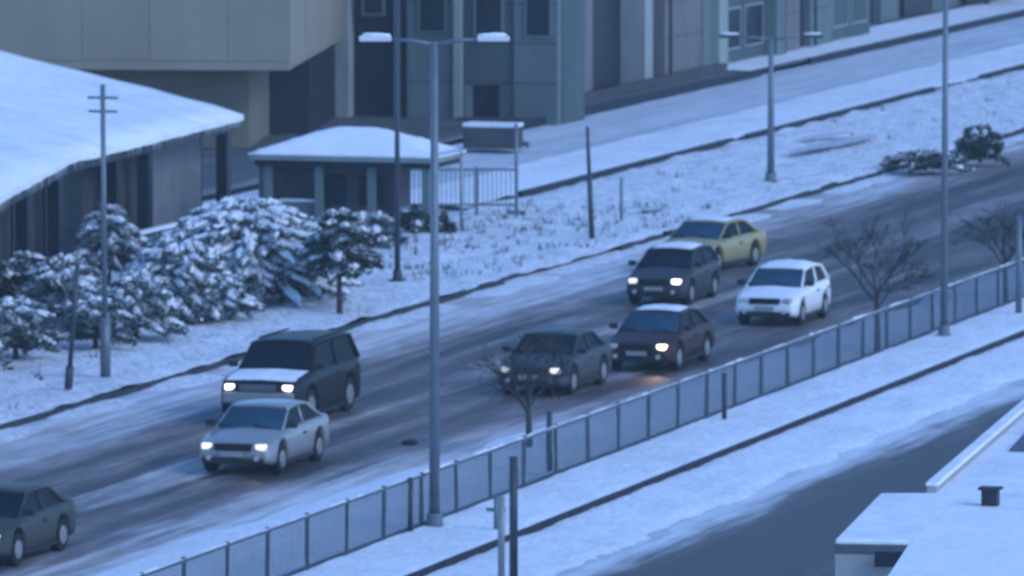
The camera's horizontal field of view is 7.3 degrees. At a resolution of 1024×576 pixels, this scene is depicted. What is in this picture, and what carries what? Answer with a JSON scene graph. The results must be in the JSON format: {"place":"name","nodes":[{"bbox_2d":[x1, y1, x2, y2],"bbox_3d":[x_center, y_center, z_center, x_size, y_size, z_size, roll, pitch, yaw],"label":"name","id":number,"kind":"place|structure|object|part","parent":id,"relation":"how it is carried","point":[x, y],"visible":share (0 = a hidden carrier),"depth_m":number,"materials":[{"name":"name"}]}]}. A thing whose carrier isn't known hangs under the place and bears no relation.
{"place":"outdoors","nodes":[
{"label":"outdoors","id":0,"kind":"place"},
{"bbox_2d":[0,141,1023,575],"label":"road","id":1,"kind":"structure","parent":0,"point":[136,483],"depth_m":192.24,"materials":[{"name":"grey asphalt"}]},
{"bbox_2d":[0,482,75,565],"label":"car","id":2,"kind":"object","parent":1,"relation":"on","point":[34,517],"visible":1,"depth_m":158.92,"materials":[{"name":"green paint"}]},
{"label":"side window","id":3,"kind":"part","parent":2,"relation":"part of","materials":[{"name":"black glass"}]},
{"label":"side window","id":4,"kind":"part","parent":2,"relation":"part of","materials":[{"name":"black glass"}]},
{"bbox_2d":[199,398,329,473],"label":"car","id":5,"kind":"object","parent":1,"relation":"on","point":[277,435],"visible":1,"depth_m":175.04,"materials":[{"name":"silver paint"}]},
{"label":"side window","id":6,"kind":"part","parent":5,"relation":"part of","materials":[{"name":"black glass"}]},
{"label":"side window","id":7,"kind":"part","parent":5,"relation":"part of","materials":[{"name":"black glass"}]},
{"bbox_2d":[221,328,360,412],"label":"car","id":8,"kind":"object","parent":1,"relation":"on","point":[319,371],"visible":0.87,"depth_m":185.72,"materials":[{"name":"paint"}]},
{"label":"side window","id":9,"kind":"part","parent":8,"relation":"part of","materials":[{"name":"black glass"}]},
{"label":"side window","id":10,"kind":"part","parent":8,"relation":"part of","materials":[{"name":"black glass"}]},
{"bbox_2d":[401,439,418,444],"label":"manhole cover","id":11,"kind":"object","parent":1,"relation":"on","point":[409,442],"visible":1,"depth_m":180.32,"materials":[{"name":"black metal"}]},
{"bbox_2d":[0,133,1023,443],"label":"kerbside slush","id":12,"kind":"object","parent":1,"relation":"on","point":[200,379],"visible":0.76,"depth_m":219.04,"materials":[{"name":"white snow"}]},
{"bbox_2d":[0,130,1023,429],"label":"kerb","id":13,"kind":"structure","parent":1,"relation":"on","point":[240,358],"depth_m":211.17,"materials":[{"name":"grey concrete"}]},
{"bbox_2d":[498,327,611,394],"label":"car","id":14,"kind":"object","parent":1,"relation":"on","point":[591,352],"visible":0.72,"depth_m":192.41,"materials":[{"name":"grey paint"}]},
{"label":"side window","id":15,"kind":"part","parent":14,"relation":"part of","materials":[{"name":"black glass"}]},
{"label":"side window","id":16,"kind":"part","parent":14,"relation":"part of","materials":[{"name":"black glass"}]},
{"bbox_2d":[95,265,1015,575],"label":"roadside snow bank","id":17,"kind":"structure","parent":1,"relation":"on","point":[197,543],"depth_m":169.66,"materials":[{"name":"white snow"}]},
{"bbox_2d":[459,328,581,446],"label":"bare tree","id":18,"kind":"object","parent":17,"relation":"on","point":[527,407],"visible":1,"depth_m":178.71,"materials":[{"name":"brown plant"}]},
{"bbox_2d":[546,411,551,470],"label":"dark post","id":19,"kind":"object","parent":17,"relation":"on","point":[548,419],"visible":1,"depth_m":173.52,"materials":[{"name":"grey metal"}]},
{"bbox_2d":[135,258,1023,575],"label":"roadside railing","id":20,"kind":"object","parent":17,"relation":"on","point":[227,556],"visible":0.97,"depth_m":176.78,"materials":[{"name":"grey metal"}]},
{"bbox_2d":[948,195,1023,305],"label":"bare tree","id":21,"kind":"object","parent":17,"relation":"on","point":[1010,230],"visible":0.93,"depth_m":215.28,"materials":[{"name":"brown plant"}]},
{"bbox_2d":[608,304,714,370],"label":"car","id":22,"kind":"object","parent":1,"relation":"on","point":[675,336],"visible":0.94,"depth_m":198.16,"materials":[{"name":"red paint"}]},
{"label":"side window","id":23,"kind":"part","parent":22,"relation":"part of","materials":[{"name":"black glass"}]},
{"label":"side window","id":24,"kind":"part","parent":22,"relation":"part of","materials":[{"name":"black glass"}]},
{"bbox_2d":[626,241,719,304],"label":"car","id":25,"kind":"object","parent":1,"relation":"on","point":[687,272],"visible":1,"depth_m":216.34,"materials":[{"name":"blue paint"}]},
{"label":"side window","id":26,"kind":"part","parent":25,"relation":"part of","materials":[{"name":"black glass"}]},
{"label":"side window","id":27,"kind":"part","parent":25,"relation":"part of","materials":[{"name":"black glass"}]},
{"bbox_2d":[662,216,766,269],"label":"car","id":28,"kind":"object","parent":1,"relation":"on","point":[730,240],"visible":0.73,"depth_m":227.18,"materials":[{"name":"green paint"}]},
{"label":"side window","id":29,"kind":"part","parent":28,"relation":"part of","materials":[{"name":"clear glass"}]},
{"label":"side window","id":30,"kind":"part","parent":28,"relation":"part of","materials":[{"name":"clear glass"}]},
{"bbox_2d":[736,259,830,324],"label":"car","id":31,"kind":"object","parent":1,"relation":"on","point":[798,291],"visible":1,"depth_m":210.36,"materials":[{"name":"white paint"}]},
{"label":"side window","id":32,"kind":"part","parent":31,"relation":"part of","materials":[{"name":"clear glass"}]},
{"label":"side window","id":33,"kind":"part","parent":31,"relation":"part of","materials":[{"name":"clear glass"}]},
{"bbox_2d":[0,61,1023,423],"bbox_3d":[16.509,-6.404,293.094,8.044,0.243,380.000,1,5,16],"label":"snowy ground","id":34,"kind":"structure","parent":0,"point":[152,356],"depth_m":241.38,"materials":[{"name":"white snow"}]},
{"bbox_2d":[0,305,18,369],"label":"snowy shrub","id":35,"kind":"object","parent":34,"relation":"on","point":[5,316],"visible":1,"depth_m":196.56,"materials":[{"name":"white snow"}]},
{"bbox_2d":[0,295,60,358],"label":"snowy shrub","id":36,"kind":"object","parent":34,"relation":"on","point":[30,331],"visible":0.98,"depth_m":197.74,"materials":[{"name":"white snow"}]},
{"bbox_2d":[43,264,79,389],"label":"sign post","id":37,"kind":"object","parent":34,"relation":"on","point":[69,373],"visible":1,"depth_m":190.91,"materials":[{"name":"grey metal"}]},
{"bbox_2d":[20,253,110,316],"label":"snowy shrub","id":38,"kind":"object","parent":34,"relation":"on","point":[50,282],"visible":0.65,"depth_m":204.81,"materials":[{"name":"white snow"}]},
{"bbox_2d":[54,292,138,348],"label":"snowy shrub","id":39,"kind":"object","parent":34,"relation":"on","point":[88,313],"visible":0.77,"depth_m":200.91,"materials":[{"name":"white snow"}]},
{"bbox_2d":[87,84,117,376],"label":"utility pole","id":40,"kind":"object","parent":34,"relation":"on","point":[105,357],"visible":1,"depth_m":193.72,"materials":[{"name":"grey metal"}]},
{"bbox_2d":[0,50,279,260],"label":"snow roofed hall","id":41,"kind":"structure","parent":34,"relation":"on","point":[50,162],"depth_m":235.09,"materials":[{"name":"white snow"}]},
{"bbox_2d":[100,268,189,341],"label":"snowy shrub","id":42,"kind":"object","parent":34,"relation":"on","point":[147,299],"visible":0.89,"depth_m":203.28,"materials":[{"name":"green plant"}]},
{"bbox_2d":[0,0,341,147],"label":"tan office building","id":43,"kind":"structure","parent":34,"relation":"on","point":[266,67],"depth_m":270.48,"materials":[{"name":"stone"}]},
{"bbox_2d":[122,231,254,323],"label":"snowy shrub","id":44,"kind":"object","parent":34,"relation":"on","point":[179,260],"visible":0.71,"depth_m":208.57,"materials":[{"name":"white snow"}]},
{"bbox_2d":[173,267,265,321],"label":"snowy shrub","id":45,"kind":"object","parent":34,"relation":"on","point":[234,294],"visible":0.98,"depth_m":208.39,"materials":[{"name":"white snow"}]},
{"bbox_2d":[144,196,369,308],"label":"snowy shrub","id":46,"kind":"object","parent":34,"relation":"on","point":[247,235],"visible":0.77,"depth_m":213.37,"materials":[{"name":"white snow"}]},
{"bbox_2d":[246,256,327,303],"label":"snowy shrub","id":47,"kind":"object","parent":34,"relation":"on","point":[304,292],"visible":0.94,"depth_m":213.56,"materials":[{"name":"green plant"}]},
{"bbox_2d":[304,216,373,279],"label":"snowy shrub","id":48,"kind":"object","parent":34,"relation":"on","point":[313,219],"visible":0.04,"depth_m":219.98,"materials":[{"name":"white snow"}]},
{"bbox_2d":[296,207,384,313],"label":"tree","id":49,"kind":"object","parent":34,"relation":"on","point":[340,240],"visible":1,"depth_m":211.31,"materials":[{"name":"green plant"}]},
{"bbox_2d":[248,126,466,231],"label":"gatehouse","id":50,"kind":"object","parent":34,"relation":"on","point":[316,174],"visible":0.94,"depth_m":239.06,"materials":[{"name":"stone"}]},
{"bbox_2d":[324,175,345,204],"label":"window","id":51,"kind":"structure","parent":50,"relation":"in","point":[334,185],"depth_m":239.42,"materials":[{"name":"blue glass"}]},
{"bbox_2d":[358,175,383,205],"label":"window","id":52,"kind":"structure","parent":50,"relation":"in","point":[362,179],"depth_m":239.13,"materials":[{"name":"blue glass"}]},
{"bbox_2d":[357,211,409,248],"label":"bush","id":53,"kind":"object","parent":34,"relation":"on","point":[381,223],"visible":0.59,"depth_m":233.27,"materials":[{"name":"green plant"}]},
{"bbox_2d":[388,0,405,281],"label":"street lamp","id":54,"kind":"object","parent":34,"relation":"on","point":[397,274],"visible":1,"depth_m":220.87,"materials":[{"name":"grey metal"}]},
{"bbox_2d":[400,203,458,233],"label":"bush","id":55,"kind":"object","parent":34,"relation":"on","point":[413,219],"visible":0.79,"depth_m":238.00,"materials":[{"name":"green plant"}]},
{"bbox_2d":[335,0,584,124],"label":"columned building","id":56,"kind":"structure","parent":34,"relation":"on","point":[533,67],"depth_m":287.59,"materials":[{"name":"concrete"}]},
{"bbox_2d":[362,0,384,15],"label":"window","id":57,"kind":"structure","parent":56,"relation":"in","point":[369,7],"depth_m":288.17,"materials":[{"name":"blue glass"}]},
{"bbox_2d":[418,0,446,32],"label":"window","id":58,"kind":"structure","parent":56,"relation":"in","point":[432,14],"depth_m":287.53,"materials":[{"name":"blue glass"}]},
{"bbox_2d":[473,85,499,116],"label":"window","id":59,"kind":"structure","parent":56,"relation":"in","point":[485,97],"depth_m":287.67,"materials":[{"name":"grey glass"}]},
{"bbox_2d":[474,0,503,36],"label":"window","id":60,"kind":"structure","parent":56,"relation":"in","point":[488,14],"depth_m":286.97,"materials":[{"name":"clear glass"}]},
{"bbox_2d":[524,0,551,37],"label":"window","id":61,"kind":"structure","parent":56,"relation":"in","point":[537,13],"depth_m":286.41,"materials":[{"name":"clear glass"}]},
{"bbox_2d":[460,151,462,227],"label":"pale post","id":62,"kind":"object","parent":34,"relation":"on","point":[461,187],"visible":1,"depth_m":239.49,"materials":[{"name":"grey metal"}]},
{"bbox_2d":[411,167,517,217],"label":"yard railing","id":63,"kind":"object","parent":34,"relation":"on","point":[477,170],"visible":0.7,"depth_m":244.00,"materials":[{"name":"grey metal"}]},
{"bbox_2d":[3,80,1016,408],"bbox_3d":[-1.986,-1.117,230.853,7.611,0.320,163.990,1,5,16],"label":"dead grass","id":64,"kind":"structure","parent":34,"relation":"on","point":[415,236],"depth_m":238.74,"materials":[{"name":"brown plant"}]},
{"bbox_2d":[507,124,525,213],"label":"dark post","id":65,"kind":"object","parent":34,"relation":"on","point":[515,158],"visible":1,"depth_m":245.17,"materials":[{"name":"grey metal"}]},
{"bbox_2d":[586,127,594,238],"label":"dark post","id":66,"kind":"object","parent":34,"relation":"on","point":[590,205],"visible":1,"depth_m":235.53,"materials":[{"name":"black metal"}]},
{"bbox_2d":[620,177,622,219],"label":"short post","id":67,"kind":"object","parent":34,"relation":"on","point":[621,198],"visible":1,"depth_m":242.57,"materials":[{"name":"grey metal"}]},
{"bbox_2d":[624,207,664,208],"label":"wheel rut","id":68,"kind":"structure","parent":34,"relation":"on","point":[645,208],"depth_m":245.81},
{"bbox_2d":[411,43,1023,207],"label":"snow verge","id":69,"kind":"structure","parent":34,"relation":"on","point":[544,171],"depth_m":282.50,"materials":[{"name":"white snow"}]},
{"bbox_2d":[585,0,869,101],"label":"street wing","id":70,"kind":"structure","parent":34,"relation":"on","point":[632,45],"depth_m":313.59,"materials":[{"name":"grey concrete"}]},
{"bbox_2d":[728,6,740,50],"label":"window","id":71,"kind":"structure","parent":70,"relation":"in","point":[734,13],"depth_m":321.39,"materials":[{"name":"glass"}]},
{"bbox_2d":[743,2,763,46],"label":"window","id":72,"kind":"structure","parent":70,"relation":"in","point":[753,13],"depth_m":324.23,"materials":[{"name":"glass"}]},
{"bbox_2d":[832,0,848,28],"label":"window","id":73,"kind":"structure","parent":70,"relation":"in","point":[848,0],"depth_m":338.05,"materials":[{"name":"glass"}]},
{"bbox_2d":[852,0,867,23],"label":"window","id":74,"kind":"structure","parent":70,"relation":"in","point":[852,0],"depth_m":341.12,"materials":[{"name":"glass"}]},
{"bbox_2d":[719,32,822,181],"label":"street lamp","id":75,"kind":"object","parent":34,"relation":"on","point":[770,174],"visible":1,"depth_m":258.27,"materials":[{"name":"grey metal"}]},
{"bbox_2d":[789,135,874,152],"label":"wheel rut","id":76,"kind":"structure","parent":34,"relation":"on","point":[840,142],"depth_m":274.19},
{"bbox_2d":[814,202,941,350],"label":"bare tree","id":77,"kind":"object","parent":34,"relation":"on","point":[872,233],"visible":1,"depth_m":201.11,"materials":[{"name":"brown plant"}]},
{"bbox_2d":[870,0,981,22],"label":"shop building","id":78,"kind":"structure","parent":34,"relation":"on","point":[881,11],"depth_m":356.27,"materials":[{"name":"grey concrete"}]},
{"bbox_2d":[878,148,974,174],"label":"bush","id":79,"kind":"object","parent":34,"relation":"on","point":[916,160],"visible":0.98,"depth_m":264.02,"materials":[{"name":"green plant"}]},
{"bbox_2d":[953,123,1010,165],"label":"bush","id":80,"kind":"object","parent":34,"relation":"on","point":[979,141],"visible":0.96,"depth_m":267.80,"materials":[{"name":"green plant"}]},
{"bbox_2d":[2,17,1023,293],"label":"service road","id":81,"kind":"structure","parent":0,"point":[606,127],"depth_m":301.31,"materials":[{"name":"white snow"}]},
{"bbox_2d":[0,250,47,299],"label":"snowy shrub","id":82,"kind":"object","parent":81,"relation":"on","point":[13,280],"visible":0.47,"depth_m":209.88,"materials":[{"name":"green plant"}]},
{"bbox_2d":[71,203,152,284],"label":"snowy shrub","id":83,"kind":"object","parent":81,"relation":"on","point":[125,239],"visible":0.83,"depth_m":219.67,"materials":[{"name":"green plant"}]},
{"bbox_2d":[462,121,522,148],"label":"planter wall","id":84,"kind":"structure","parent":81,"relation":"on","point":[488,135],"depth_m":272.03,"materials":[{"name":"concrete"}]},
{"bbox_2d":[523,140,529,147],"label":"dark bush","id":85,"kind":"object","parent":81,"relation":"on","point":[526,143],"visible":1,"depth_m":273.01,"materials":[{"name":"green plant"}]},
{"bbox_2d":[518,64,1023,197],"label":"service road kerb","id":86,"kind":"structure","parent":81,"relation":"on","point":[624,167],"depth_m":275.66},
{"bbox_2d":[522,9,1023,129],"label":"pavement kerb","id":87,"kind":"structure","parent":81,"relation":"on","point":[626,102],"depth_m":314.88,"materials":[{"name":"grey concrete"}]},
{"bbox_2d":[202,0,1001,195],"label":"building pavement","id":88,"kind":"structure","parent":0,"point":[244,170],"depth_m":282.30,"materials":[{"name":"white snow"}]},
{"bbox_2d":[293,298,1023,575],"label":"sidewalk","id":89,"kind":"structure","parent":0,"point":[409,552],"depth_m":177.40,"materials":[{"name":"white snow"}]},
{"bbox_2d":[408,477,413,531],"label":"dark post","id":90,"kind":"object","parent":89,"relation":"on","point":[410,506],"visible":1,"depth_m":162.36,"materials":[{"name":"grey metal"}]},
{"bbox_2d":[359,33,509,526],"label":"street lamp","id":91,"kind":"object","parent":89,"relation":"on","point":[434,516],"visible":1,"depth_m":162.86,"materials":[{"name":"grey metal"}]},
{"bbox_2d":[722,372,726,418],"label":"dark post","id":92,"kind":"object","parent":89,"relation":"on","point":[724,395],"visible":1,"depth_m":184.24,"materials":[{"name":"grey metal"}]},
{"bbox_2d":[935,0,950,335],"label":"street lamp","id":93,"kind":"object","parent":89,"relation":"on","point":[943,328],"visible":1,"depth_m":205.01,"materials":[{"name":"grey metal"}]},
{"bbox_2d":[1015,216,1021,312],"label":"dark post","id":94,"kind":"object","parent":89,"relation":"on","point":[1018,306],"visible":1,"depth_m":211.27,"materials":[{"name":"grey metal"}]},
{"bbox_2d":[553,378,1023,575],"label":"road","id":95,"kind":"structure","parent":0,"point":[799,522],"depth_m":167.10,"materials":[{"name":"white snow"}]},
{"bbox_2d":[509,456,517,575],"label":"foreground post","id":96,"kind":"object","parent":95,"relation":"on","point":[513,517],"visible":1,"depth_m":152.20,"materials":[{"name":"black metal"}]},
{"bbox_2d":[405,330,1023,575],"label":"kerb","id":97,"kind":"structure","parent":95,"relation":"on","point":[488,546],"depth_m":176.05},
{"bbox_2d":[426,337,1023,575],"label":"road snow","id":98,"kind":"structure","parent":95,"relation":"on","point":[631,519],"depth_m":174.64,"materials":[{"name":"white snow"}]},
{"bbox_2d":[498,496,504,575],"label":"pale post","id":99,"kind":"object","parent":98,"relation":"on","point":[501,535],"visible":1,"depth_m":153.63,"materials":[{"name":"grey metal"}]},
{"bbox_2d":[486,497,505,528],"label":"sign","id":100,"kind":"object","parent":99,"relation":"attached to","point":[495,509],"visible":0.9,"depth_m":162.57,"materials":[{"name":"grey metal"}]},
{"bbox_2d":[727,0,1023,70],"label":"snowed pavement","id":101,"kind":"structure","parent":0,"point":[897,29],"depth_m":345.87,"materials":[{"name":"white snow"}]},
{"bbox_2d":[835,399,1023,575],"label":"flat roofed building","id":102,"kind":"structure","parent":0,"point":[984,471],"depth_m":133.56,"materials":[{"name":"concrete"}]},
{"bbox_2d":[874,552,902,566],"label":"window","id":103,"kind":"structure","parent":102,"relation":"in","point":[881,559],"depth_m":128.15,"materials":[{"name":"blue glass"}]},
{"bbox_2d":[888,510,1023,575],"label":"building","id":104,"kind":"structure","parent":0,"point":[970,543],"depth_m":106.19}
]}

